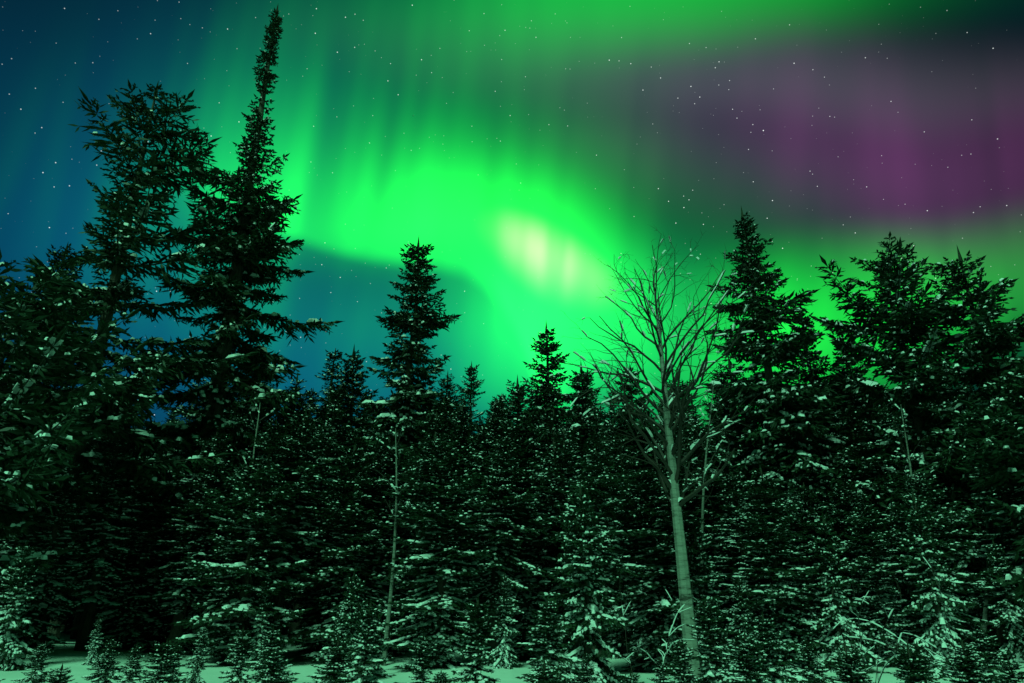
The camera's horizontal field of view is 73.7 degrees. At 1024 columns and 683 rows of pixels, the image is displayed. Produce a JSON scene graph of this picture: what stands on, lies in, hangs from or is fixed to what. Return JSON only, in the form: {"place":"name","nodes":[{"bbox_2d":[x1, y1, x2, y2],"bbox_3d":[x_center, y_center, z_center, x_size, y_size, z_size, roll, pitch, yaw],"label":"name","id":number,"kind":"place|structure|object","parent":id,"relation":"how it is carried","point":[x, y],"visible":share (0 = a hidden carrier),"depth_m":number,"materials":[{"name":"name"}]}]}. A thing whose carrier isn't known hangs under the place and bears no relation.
{"place":"outdoors","nodes":[
{"label":"outdoors","id":0,"kind":"place"},
{"bbox_2d":[0,622,1023,682],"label":"snow ground","id":1,"kind":"structure","parent":0,"point":[67,656],"depth_m":10.09,"materials":[{"name":"white snow"}]},
{"bbox_2d":[0,539,44,671],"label":"young spruce","id":2,"kind":"object","parent":1,"relation":"on","point":[12,648],"visible":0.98,"depth_m":8.98,"materials":[{"name":"green plant"}]},
{"bbox_2d":[11,642,54,682],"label":"spruce sapling","id":3,"kind":"object","parent":1,"relation":"on","point":[38,666],"visible":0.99,"depth_m":6.60,"materials":[{"name":"green plant"}]},
{"bbox_2d":[0,243,92,606],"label":"spruce","id":4,"kind":"object","parent":1,"relation":"on","point":[62,255],"visible":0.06,"depth_m":17.57,"materials":[{"name":"green plant"}]},
{"bbox_2d":[0,458,94,649],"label":"spruce","id":5,"kind":"object","parent":1,"relation":"on","point":[43,609],"visible":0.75,"depth_m":11.20,"materials":[{"name":"green plant"}]},
{"bbox_2d":[7,438,124,643],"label":"spruce","id":6,"kind":"object","parent":1,"relation":"on","point":[77,539],"visible":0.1,"depth_m":14.15,"materials":[{"name":"green plant"}]},
{"bbox_2d":[0,250,150,659],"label":"spruce","id":7,"kind":"object","parent":1,"relation":"on","point":[20,464],"visible":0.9,"depth_m":10.24,"materials":[{"name":"green plant"}]},
{"bbox_2d":[53,437,150,650],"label":"spruce","id":8,"kind":"object","parent":1,"relation":"on","point":[101,564],"visible":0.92,"depth_m":12.18,"materials":[{"name":"green plant"}]},
{"bbox_2d":[82,637,126,682],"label":"spruce sapling","id":9,"kind":"object","parent":1,"relation":"on","point":[106,669],"visible":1,"depth_m":6.96,"materials":[{"name":"green plant"}]},
{"bbox_2d":[70,413,156,638],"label":"spruce","id":10,"kind":"object","parent":1,"relation":"on","point":[77,621],"visible":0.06,"depth_m":18.20,"materials":[{"name":"green plant"}]},
{"bbox_2d":[63,463,190,649],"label":"spruce","id":11,"kind":"object","parent":1,"relation":"on","point":[133,619],"visible":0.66,"depth_m":12.64,"materials":[{"name":"green plant"}]},
{"bbox_2d":[111,642,148,682],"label":"spruce sapling","id":12,"kind":"object","parent":1,"relation":"on","point":[130,676],"visible":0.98,"depth_m":5.74,"materials":[{"name":"green plant"}]},
{"bbox_2d":[0,80,261,648],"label":"spruce","id":13,"kind":"object","parent":1,"relation":"on","point":[114,257],"visible":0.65,"depth_m":14.19,"materials":[{"name":"green plant"}]},
{"bbox_2d":[139,638,186,682],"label":"spruce seedling","id":14,"kind":"object","parent":1,"relation":"on","point":[166,665],"visible":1,"depth_m":5.13,"materials":[{"name":"green plant"}]},
{"bbox_2d":[128,460,256,652],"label":"spruce","id":15,"kind":"object","parent":1,"relation":"on","point":[182,593],"visible":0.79,"depth_m":12.17,"materials":[{"name":"green plant"}]},
{"bbox_2d":[139,332,247,501],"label":"spruce","id":16,"kind":"object","parent":1,"relation":"on","point":[191,413],"visible":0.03,"depth_m":22.41,"materials":[{"name":"green plant"}]},
{"bbox_2d":[119,432,270,654],"bbox_3d":[-5.895,3.900,13.305,2.353,4.397,2.476,-7,-21,13],"label":"spruce","id":17,"kind":"object","parent":1,"relation":"on","point":[215,450],"visible":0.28,"depth_m":13.04,"materials":[{"name":"green plant"}]},
{"bbox_2d":[181,627,210,682],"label":"young spruce","id":18,"kind":"object","parent":1,"relation":"on","point":[197,666],"visible":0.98,"depth_m":7.94,"materials":[{"name":"green plant"}]},
{"bbox_2d":[65,5,343,647],"bbox_3d":[-6.454,-1.534,16.935,5.201,17.309,5.286,8,-22,-20],"label":"spruce","id":19,"kind":"object","parent":1,"relation":"on","point":[252,243],"visible":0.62,"depth_m":16.18,"materials":[{"name":"green plant"}]},
{"bbox_2d":[194,505,273,661],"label":"spruce","id":20,"kind":"object","parent":1,"relation":"on","point":[224,589],"visible":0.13,"depth_m":11.39,"materials":[{"name":"green plant"}]},
{"bbox_2d":[218,626,257,682],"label":"spruce sapling","id":21,"kind":"object","parent":1,"relation":"on","point":[239,657],"visible":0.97,"depth_m":6.85,"materials":[{"name":"green plant"}]},
{"bbox_2d":[164,419,319,665],"bbox_3d":[-4.252,3.204,11.247,2.246,4.083,2.408,-4,-24,13],"label":"spruce","id":22,"kind":"object","parent":1,"relation":"on","point":[248,572],"visible":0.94,"depth_m":10.99,"materials":[{"name":"green plant"}]},
{"bbox_2d":[240,580,275,668],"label":"young spruce","id":23,"kind":"object","parent":1,"relation":"on","point":[258,633],"visible":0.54,"depth_m":10.45,"materials":[{"name":"green plant"}]},
{"bbox_2d":[242,625,299,682],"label":"spruce sapling","id":24,"kind":"object","parent":1,"relation":"on","point":[272,642],"visible":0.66,"depth_m":6.20,"materials":[{"name":"green plant"}]},
{"bbox_2d":[254,648,297,682],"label":"spruce seedling","id":25,"kind":"object","parent":1,"relation":"on","point":[272,669],"visible":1,"depth_m":4.67,"materials":[{"name":"green plant"}]},
{"bbox_2d":[224,410,346,655],"bbox_3d":[-3.969,3.368,12.195,2.195,4.509,2.185,16,-26,-36],"label":"spruce","id":26,"kind":"object","parent":1,"relation":"on","point":[297,550],"visible":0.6,"depth_m":12.13,"materials":[{"name":"green plant"}]},
{"bbox_2d":[272,386,353,645],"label":"spruce","id":27,"kind":"object","parent":1,"relation":"on","point":[334,446],"visible":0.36,"depth_m":15.69,"materials":[{"name":"green plant"}]},
{"bbox_2d":[280,500,346,651],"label":"spruce","id":28,"kind":"object","parent":1,"relation":"on","point":[309,599],"visible":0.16,"depth_m":12.76,"materials":[{"name":"green plant"}]},
{"bbox_2d":[288,348,361,636],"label":"spruce","id":29,"kind":"object","parent":1,"relation":"on","point":[332,371],"visible":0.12,"depth_m":21.81,"materials":[{"name":"green plant"}]},
{"bbox_2d":[303,632,358,682],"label":"spruce seedling","id":30,"kind":"object","parent":1,"relation":"on","point":[332,673],"visible":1,"depth_m":5.07,"materials":[{"name":"green plant"}]},
{"bbox_2d":[282,441,409,663],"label":"spruce","id":31,"kind":"object","parent":1,"relation":"on","point":[324,576],"visible":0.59,"depth_m":11.86,"materials":[{"name":"green plant"}]},
{"bbox_2d":[315,343,378,568],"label":"spruce","id":32,"kind":"object","parent":1,"relation":"on","point":[350,377],"visible":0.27,"depth_m":20.55,"materials":[{"name":"green plant"}]},
{"bbox_2d":[320,570,378,675],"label":"young spruce","id":33,"kind":"object","parent":1,"relation":"on","point":[344,621],"visible":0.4,"depth_m":9.19,"materials":[{"name":"green plant"}]},
{"bbox_2d":[309,435,425,657],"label":"spruce","id":34,"kind":"object","parent":1,"relation":"on","point":[374,498],"visible":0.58,"depth_m":12.16,"materials":[{"name":"green plant"}]},
{"bbox_2d":[340,599,395,682],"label":"spruce sapling","id":35,"kind":"object","parent":1,"relation":"on","point":[366,669],"visible":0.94,"depth_m":5.73,"materials":[{"name":"green plant"}]},
{"bbox_2d":[375,427,420,665],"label":"bare tree","id":36,"kind":"object","parent":1,"relation":"on","point":[387,628],"visible":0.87,"depth_m":11.60,"materials":[{"name":"grey plant"}]},
{"bbox_2d":[377,485,431,647],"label":"spruce","id":37,"kind":"object","parent":1,"relation":"on","point":[406,534],"visible":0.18,"depth_m":13.24,"materials":[{"name":"green plant"}]},
{"bbox_2d":[351,237,460,641],"bbox_3d":[-2.801,2.085,17.384,2.896,10.902,2.811,-18,-27,39],"label":"spruce","id":38,"kind":"object","parent":1,"relation":"on","point":[412,392],"visible":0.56,"depth_m":17.72,"materials":[{"name":"green plant"}]},
{"bbox_2d":[393,632,436,682],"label":"spruce sapling","id":39,"kind":"object","parent":1,"relation":"on","point":[420,672],"visible":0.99,"depth_m":5.98,"materials":[{"name":"green plant"}]},
{"bbox_2d":[382,413,477,649],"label":"spruce","id":40,"kind":"object","parent":1,"relation":"on","point":[431,421],"visible":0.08,"depth_m":14.77,"materials":[{"name":"green plant"}]},
{"bbox_2d":[376,432,500,671],"bbox_3d":[-1.207,3.397,11.209,2.138,3.880,2.250,11,-23,-27],"label":"spruce","id":41,"kind":"object","parent":1,"relation":"on","point":[431,614],"visible":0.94,"depth_m":10.89,"materials":[{"name":"green plant"}]},
{"bbox_2d":[384,398,492,649],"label":"spruce","id":42,"kind":"object","parent":1,"relation":"on","point":[443,408],"visible":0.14,"depth_m":15.65,"materials":[{"name":"green plant"}]},
{"bbox_2d":[426,372,477,459],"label":"spruce","id":43,"kind":"object","parent":1,"relation":"on","point":[447,386],"visible":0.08,"depth_m":24.67,"materials":[{"name":"green plant"}]},
{"bbox_2d":[445,406,482,629],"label":"spruce","id":44,"kind":"object","parent":1,"relation":"on","point":[461,431],"visible":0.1,"depth_m":20.84,"materials":[{"name":"green plant"}]},
{"bbox_2d":[445,597,502,682],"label":"spruce sapling","id":45,"kind":"object","parent":1,"relation":"on","point":[476,651],"visible":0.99,"depth_m":6.19,"materials":[{"name":"green plant"}]},
{"bbox_2d":[455,361,496,540],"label":"spruce","id":46,"kind":"object","parent":1,"relation":"on","point":[471,392],"visible":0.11,"depth_m":26.61,"materials":[{"name":"green plant"}]},
{"bbox_2d":[444,481,509,651],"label":"spruce","id":47,"kind":"object","parent":1,"relation":"on","point":[474,546],"visible":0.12,"depth_m":14.00,"materials":[{"name":"green plant"}]},
{"bbox_2d":[456,401,537,642],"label":"spruce","id":48,"kind":"object","parent":1,"relation":"on","point":[494,425],"visible":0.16,"depth_m":18.26,"materials":[{"name":"green plant"}]},
{"bbox_2d":[449,438,551,662],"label":"spruce","id":49,"kind":"object","parent":1,"relation":"on","point":[502,556],"visible":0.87,"depth_m":12.16,"materials":[{"name":"green plant"}]},
{"bbox_2d":[486,571,522,668],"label":"young spruce","id":50,"kind":"object","parent":1,"relation":"on","point":[506,658],"visible":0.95,"depth_m":10.79,"materials":[{"name":"green plant"}]},
{"bbox_2d":[481,374,540,600],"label":"spruce","id":51,"kind":"object","parent":1,"relation":"on","point":[515,404],"visible":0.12,"depth_m":20.38,"materials":[{"name":"green plant"}]},
{"bbox_2d":[477,420,569,660],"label":"spruce","id":52,"kind":"object","parent":1,"relation":"on","point":[525,619],"visible":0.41,"depth_m":13.18,"materials":[{"name":"green plant"}]},
{"bbox_2d":[512,322,588,614],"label":"spruce","id":53,"kind":"object","parent":1,"relation":"on","point":[546,392],"visible":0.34,"depth_m":19.34,"materials":[{"name":"green plant"}]},
{"bbox_2d":[513,598,588,682],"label":"spruce sapling","id":54,"kind":"object","parent":1,"relation":"on","point":[548,620],"visible":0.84,"depth_m":7.05,"materials":[{"name":"green plant"}]},
{"bbox_2d":[525,410,582,591],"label":"spruce","id":55,"kind":"object","parent":1,"relation":"on","point":[553,417],"visible":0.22,"depth_m":15.43,"materials":[{"name":"green plant"}]},
{"bbox_2d":[514,428,613,655],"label":"spruce","id":56,"kind":"object","parent":1,"relation":"on","point":[562,457],"visible":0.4,"depth_m":14.14,"materials":[{"name":"green plant"}]},
{"bbox_2d":[538,484,628,682],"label":"young spruce","id":57,"kind":"object","parent":1,"relation":"on","point":[584,611],"visible":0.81,"depth_m":8.10,"materials":[{"name":"green plant"}]},
{"bbox_2d":[556,362,616,525],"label":"spruce","id":58,"kind":"object","parent":1,"relation":"on","point":[582,408],"visible":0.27,"depth_m":21.37,"materials":[{"name":"green plant"}]},
{"bbox_2d":[550,441,639,654],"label":"spruce","id":59,"kind":"object","parent":1,"relation":"on","point":[612,607],"visible":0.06,"depth_m":14.60,"materials":[{"name":"green plant"}]},
{"bbox_2d":[547,431,655,656],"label":"spruce","id":60,"kind":"object","parent":1,"relation":"on","point":[596,487],"visible":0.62,"depth_m":10.88,"materials":[{"name":"green plant"}]},
{"bbox_2d":[579,422,661,637],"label":"spruce","id":61,"kind":"object","parent":1,"relation":"on","point":[610,470],"visible":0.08,"depth_m":17.71,"materials":[{"name":"green plant"}]},
{"bbox_2d":[599,434,666,656],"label":"spruce","id":62,"kind":"object","parent":1,"relation":"on","point":[630,580],"visible":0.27,"depth_m":13.75,"materials":[{"name":"green plant"}]},
{"bbox_2d":[600,362,685,622],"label":"spruce","id":63,"kind":"object","parent":1,"relation":"on","point":[629,389],"visible":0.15,"depth_m":18.19,"materials":[{"name":"green plant"}]},
{"bbox_2d":[613,431,686,639],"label":"spruce","id":64,"kind":"object","parent":1,"relation":"on","point":[636,451],"visible":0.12,"depth_m":17.55,"materials":[{"name":"green plant"}]},
{"bbox_2d":[602,468,731,672],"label":"spruce","id":65,"kind":"object","parent":1,"relation":"on","point":[655,534],"visible":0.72,"depth_m":11.21,"materials":[{"name":"green plant"}]},
{"bbox_2d":[557,227,789,682],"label":"bare tree","id":66,"kind":"object","parent":1,"relation":"on","point":[672,467],"visible":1,"depth_m":10.53,"materials":[{"name":"grey plant"}]},
{"bbox_2d":[659,639,705,682],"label":"spruce sapling","id":67,"kind":"object","parent":1,"relation":"on","point":[682,658],"visible":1,"depth_m":5.34,"materials":[{"name":"green plant"}]},
{"bbox_2d":[649,503,737,673],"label":"spruce","id":68,"kind":"object","parent":1,"relation":"on","point":[672,614],"visible":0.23,"depth_m":10.93,"materials":[{"name":"green plant"}]},
{"bbox_2d":[666,518,735,677],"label":"young spruce","id":69,"kind":"object","parent":1,"relation":"on","point":[697,569],"visible":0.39,"depth_m":10.99,"materials":[{"name":"green plant"}]},
{"bbox_2d":[678,377,729,594],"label":"bare tree","id":70,"kind":"object","parent":1,"relation":"on","point":[706,468],"visible":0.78,"depth_m":13.02,"materials":[{"name":"grey plant"}]},
{"bbox_2d":[685,600,739,682],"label":"spruce sapling","id":71,"kind":"object","parent":1,"relation":"on","point":[712,674],"visible":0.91,"depth_m":5.90,"materials":[{"name":"green plant"}]},
{"bbox_2d":[654,424,774,648],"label":"spruce","id":72,"kind":"object","parent":1,"relation":"on","point":[709,528],"visible":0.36,"depth_m":14.27,"materials":[{"name":"green plant"}]},
{"bbox_2d":[698,356,771,609],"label":"spruce","id":73,"kind":"object","parent":1,"relation":"on","point":[743,450],"visible":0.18,"depth_m":18.06,"materials":[{"name":"green plant"}]},
{"bbox_2d":[716,631,771,682],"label":"spruce seedling","id":74,"kind":"object","parent":1,"relation":"on","point":[748,672],"visible":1,"depth_m":4.82,"materials":[{"name":"green plant"}]},
{"bbox_2d":[723,578,765,673],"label":"young spruce","id":75,"kind":"object","parent":1,"relation":"on","point":[739,626],"visible":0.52,"depth_m":10.64,"materials":[{"name":"green plant"}]},
{"bbox_2d":[699,473,819,653],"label":"spruce","id":76,"kind":"object","parent":1,"relation":"on","point":[742,559],"visible":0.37,"depth_m":12.99,"materials":[{"name":"green plant"}]},
{"bbox_2d":[730,612,816,682],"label":"spruce sapling","id":77,"kind":"object","parent":1,"relation":"on","point":[769,660],"visible":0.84,"depth_m":5.62,"materials":[{"name":"green plant"}]},
{"bbox_2d":[725,466,836,674],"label":"spruce","id":78,"kind":"object","parent":1,"relation":"on","point":[779,592],"visible":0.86,"depth_m":10.95,"materials":[{"name":"green plant"}]},
{"bbox_2d":[702,207,885,644],"bbox_3d":[6.513,1.567,16.498,3.717,11.324,3.781,12,-24,-29],"label":"spruce","id":79,"kind":"object","parent":1,"relation":"on","point":[805,402],"visible":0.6,"depth_m":16.53,"materials":[{"name":"green plant"}]},
{"bbox_2d":[754,431,842,642],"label":"spruce","id":80,"kind":"object","parent":1,"relation":"on","point":[790,441],"visible":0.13,"depth_m":15.47,"materials":[{"name":"green plant"}]},
{"bbox_2d":[785,637,830,682],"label":"spruce sapling","id":81,"kind":"object","parent":1,"relation":"on","point":[807,670],"visible":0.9,"depth_m":6.49,"materials":[{"name":"green plant"}]},
{"bbox_2d":[772,482,865,653],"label":"spruce","id":82,"kind":"object","parent":1,"relation":"on","point":[806,524],"visible":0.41,"depth_m":13.37,"materials":[{"name":"green plant"}]},
{"bbox_2d":[773,311,892,598],"bbox_3d":[8.063,3.151,17.528,2.593,8.940,2.611,7,-22,-19],"label":"spruce","id":83,"kind":"object","parent":1,"relation":"on","point":[813,375],"visible":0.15,"depth_m":17.92,"materials":[{"name":"green plant"}]},
{"bbox_2d":[803,512,888,674],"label":"young spruce","id":84,"kind":"object","parent":1,"relation":"on","point":[833,614],"visible":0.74,"depth_m":10.54,"materials":[{"name":"green plant"}]},
{"bbox_2d":[822,640,875,682],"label":"spruce seedling","id":85,"kind":"object","parent":1,"relation":"on","point":[846,668],"visible":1,"depth_m":4.21,"materials":[{"name":"green plant"}]},
{"bbox_2d":[809,481,900,652],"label":"spruce","id":86,"kind":"object","parent":1,"relation":"on","point":[840,496],"visible":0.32,"depth_m":13.38,"materials":[{"name":"green plant"}]},
{"bbox_2d":[825,570,903,682],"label":"shrub","id":87,"kind":"object","parent":1,"relation":"on","point":[886,663],"visible":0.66,"depth_m":6.56,"materials":[{"name":"brown plant"}]},
{"bbox_2d":[818,402,918,647],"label":"spruce","id":88,"kind":"object","parent":1,"relation":"on","point":[861,472],"visible":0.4,"depth_m":15.38,"materials":[{"name":"green plant"}]},
{"bbox_2d":[828,335,918,618],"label":"spruce","id":89,"kind":"object","parent":1,"relation":"on","point":[859,402],"visible":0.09,"depth_m":18.28,"materials":[{"name":"green plant"}]},
{"bbox_2d":[840,490,916,666],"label":"spruce","id":90,"kind":"object","parent":1,"relation":"on","point":[877,574],"visible":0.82,"depth_m":10.69,"materials":[{"name":"green plant"}]},
{"bbox_2d":[791,232,1023,642],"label":"spruce","id":91,"kind":"object","parent":1,"relation":"on","point":[904,321],"visible":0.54,"depth_m":15.32,"materials":[{"name":"green plant"}]},
{"bbox_2d":[871,505,944,647],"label":"spruce","id":92,"kind":"object","parent":1,"relation":"on","point":[904,590],"visible":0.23,"depth_m":11.52,"materials":[{"name":"green plant"}]},
{"bbox_2d":[877,644,947,682],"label":"spruce seedling","id":93,"kind":"object","parent":1,"relation":"on","point":[913,676],"visible":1,"depth_m":4.16,"materials":[{"name":"green plant"}]},
{"bbox_2d":[895,487,976,678],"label":"young spruce","id":94,"kind":"object","parent":1,"relation":"on","point":[943,637],"visible":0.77,"depth_m":9.77,"materials":[{"name":"green plant"}]},
{"bbox_2d":[874,470,1001,655],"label":"spruce","id":95,"kind":"object","parent":1,"relation":"on","point":[941,531],"visible":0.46,"depth_m":10.56,"materials":[{"name":"green plant"}]},
{"bbox_2d":[905,420,1003,647],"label":"spruce","id":96,"kind":"object","parent":1,"relation":"on","point":[946,488],"visible":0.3,"depth_m":14.06,"materials":[{"name":"green plant"}]},
{"bbox_2d":[897,246,1023,632],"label":"spruce","id":97,"kind":"object","parent":1,"relation":"on","point":[983,331],"visible":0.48,"depth_m":14.49,"materials":[{"name":"green plant"}]},
{"bbox_2d":[930,638,1004,682],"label":"spruce seedling","id":98,"kind":"object","parent":1,"relation":"on","point":[966,665],"visible":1,"depth_m":4.59,"materials":[{"name":"green plant"}]},
{"bbox_2d":[946,364,1023,649],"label":"spruce","id":99,"kind":"object","parent":1,"relation":"on","point":[1003,432],"visible":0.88,"depth_m":10.85,"materials":[{"name":"green plant"}]},
{"bbox_2d":[959,508,1010,646],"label":"spruce","id":100,"kind":"object","parent":1,"relation":"on","point":[1001,640],"visible":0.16,"depth_m":12.77,"materials":[{"name":"green plant"}]},
{"bbox_2d":[965,624,1020,682],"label":"spruce sapling","id":101,"kind":"object","parent":1,"relation":"on","point":[988,645],"visible":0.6,"depth_m":5.97,"materials":[{"name":"green plant"}]},
{"bbox_2d":[965,426,1023,650],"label":"spruce","id":102,"kind":"object","parent":1,"relation":"on","point":[1013,533],"visible":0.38,"depth_m":11.09,"materials":[{"name":"green plant"}]},
{"bbox_2d":[979,538,1023,662],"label":"young spruce","id":103,"kind":"object","parent":1,"relation":"on","point":[1008,609],"visible":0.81,"depth_m":10.31,"materials":[{"name":"green plant"}]},
{"bbox_2d":[992,657,1023,682],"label":"spruce seedling","id":104,"kind":"object","parent":1,"relation":"on","point":[1012,678],"visible":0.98,"depth_m":4.89,"materials":[{"name":"green plant"}]},
{"bbox_2d":[0,0,1023,443],"label":"sky","id":105,"kind":"structure","parent":0,"point":[531,143],"materials":[{"name":"green"}]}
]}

